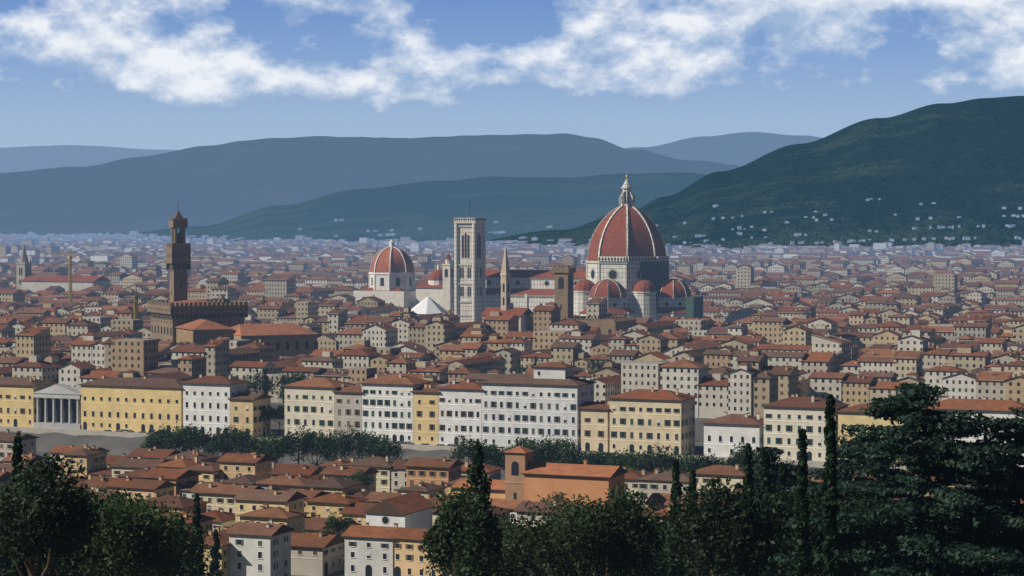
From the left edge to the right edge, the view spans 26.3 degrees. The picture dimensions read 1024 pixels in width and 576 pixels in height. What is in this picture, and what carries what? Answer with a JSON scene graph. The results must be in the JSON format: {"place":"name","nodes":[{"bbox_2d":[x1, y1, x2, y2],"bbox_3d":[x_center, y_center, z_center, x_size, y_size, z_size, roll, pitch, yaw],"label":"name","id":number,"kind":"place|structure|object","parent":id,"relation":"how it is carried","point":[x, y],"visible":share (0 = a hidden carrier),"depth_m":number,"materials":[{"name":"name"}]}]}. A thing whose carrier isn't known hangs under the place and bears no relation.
{"place":"outdoors","nodes":[
{"label":"outdoors","id":0,"kind":"place"},
{"bbox_2d":[0,145,176,172],"bbox_3d":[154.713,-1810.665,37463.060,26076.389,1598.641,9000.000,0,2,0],"label":"mountain ridge","id":1,"kind":"structure","parent":0,"point":[20,159],"depth_m":40311.93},
{"bbox_2d":[42,172,705,241],"bbox_3d":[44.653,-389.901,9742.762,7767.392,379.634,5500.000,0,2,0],"label":"hill","id":2,"kind":"structure","parent":0,"point":[510,205],"depth_m":9350.59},
{"bbox_2d":[0,403,987,575],"bbox_3d":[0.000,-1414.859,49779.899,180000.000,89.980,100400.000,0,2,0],"label":"ground","id":3,"kind":"structure","parent":0,"point":[113,445],"depth_m":822.52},
{"bbox_2d":[41,248,189,318],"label":"tower cranes","id":4,"kind":"object","parent":3,"relation":"on","point":[136,297],"visible":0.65,"depth_m":1791.55},
{"bbox_2d":[15,244,447,314],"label":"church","id":5,"kind":"structure","parent":3,"relation":"on","point":[26,279],"depth_m":2071.52,"materials":[{"name":"white stone"}]},
{"bbox_2d":[147,203,318,359],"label":"palace with tower","id":6,"kind":"structure","parent":3,"relation":"on","point":[179,317],"depth_m":1193.03,"materials":[{"name":"brown stone"}]},
{"bbox_2d":[104,429,592,451],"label":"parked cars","id":7,"kind":"object","parent":3,"relation":"on","point":[131,430],"visible":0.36,"depth_m":790.53,"materials":[{"name":"paint"}]},
{"bbox_2d":[0,133,740,234],"bbox_3d":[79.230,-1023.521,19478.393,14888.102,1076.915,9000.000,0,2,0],"label":"mountain ridge","id":8,"kind":"structure","parent":3,"relation":"on","point":[209,185],"depth_m":19222.44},
{"bbox_2d":[353,239,453,310],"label":"san lorenzo basilica","id":9,"kind":"structure","parent":3,"relation":"on","point":[391,275],"depth_m":1832.59,"materials":[{"name":"white"}]},
{"bbox_2d":[138,405,798,535],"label":"riverbank tree","id":10,"kind":"object","parent":3,"relation":"on","point":[240,440],"depth_m":707.67,"materials":[{"name":"green plant"}]},
{"bbox_2d":[454,217,485,322],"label":"bell tower","id":11,"kind":"structure","parent":3,"relation":"on","point":[469,269],"depth_m":1615.15,"materials":[{"name":"stone"}]},
{"bbox_2d":[0,362,1023,498],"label":"riverfront buildings","id":12,"kind":"structure","parent":3,"relation":"on","point":[551,398],"depth_m":789.02,"materials":[{"name":"beige paint"}]},
{"bbox_2d":[0,253,1023,313],"bbox_3d":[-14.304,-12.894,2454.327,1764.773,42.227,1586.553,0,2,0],"label":"city","id":13,"kind":"object","parent":3,"relation":"on","point":[968,281],"visible":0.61,"depth_m":2227.48},
{"bbox_2d":[0,231,1023,269],"bbox_3d":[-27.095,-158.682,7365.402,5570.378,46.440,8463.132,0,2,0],"label":"city","id":14,"kind":"object","parent":3,"relation":"on","point":[107,246],"visible":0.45,"depth_m":4471.31},
{"bbox_2d":[0,284,1023,418],"bbox_3d":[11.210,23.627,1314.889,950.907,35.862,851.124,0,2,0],"label":"city","id":15,"kind":"object","parent":3,"relation":"on","point":[751,360],"visible":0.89,"depth_m":1073.51},
{"bbox_2d":[220,255,877,402],"bbox_3d":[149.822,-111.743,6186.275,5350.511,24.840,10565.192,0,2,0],"label":"city tree","id":16,"kind":"object","parent":3,"relation":"on","point":[266,382],"depth_m":941.63,"materials":[{"name":"green plant"}]},
{"bbox_2d":[481,239,635,334],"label":"bargello and badia","id":17,"kind":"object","parent":3,"relation":"on","point":[564,288],"visible":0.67,"depth_m":1346.51,"materials":[{"name":"brown stone"}]},
{"bbox_2d":[218,198,1023,247],"bbox_3d":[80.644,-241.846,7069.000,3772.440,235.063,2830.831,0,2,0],"label":"hillside houses","id":18,"kind":"structure","parent":3,"relation":"on","point":[800,234],"depth_m":5874.49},
{"bbox_2d":[486,96,1023,248],"bbox_3d":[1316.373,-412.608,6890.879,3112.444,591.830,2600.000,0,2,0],"label":"hillside","id":19,"kind":"structure","parent":3,"relation":"on","point":[964,160],"depth_m":6638.05,"materials":[{"name":"green plant"}]},
{"bbox_2d":[0,382,1023,575],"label":"hillside tree","id":20,"kind":"object","parent":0,"point":[46,511],"depth_m":244.74,"materials":[{"name":"green plant"}]},
{"bbox_2d":[0,429,1023,575],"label":"foreground houses","id":21,"kind":"structure","parent":0,"point":[264,515],"depth_m":605.65,"materials":[{"name":"brown tile"}]},
{"bbox_2d":[0,0,1023,149],"label":"sky","id":22,"kind":"structure","parent":0,"point":[136,74],"materials":[{"name":"blue"}]},
{"bbox_2d":[486,175,702,320],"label":"domed cathedral","id":23,"kind":"structure","parent":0,"point":[626,272],"depth_m":1579.19,"materials":[{"name":"stone"}]},
{"bbox_2d":[625,132,821,165],"bbox_3d":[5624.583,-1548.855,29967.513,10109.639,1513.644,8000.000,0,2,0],"label":"mountain ridge","id":24,"kind":"structure","parent":0,"point":[741,149],"depth_m":32505.09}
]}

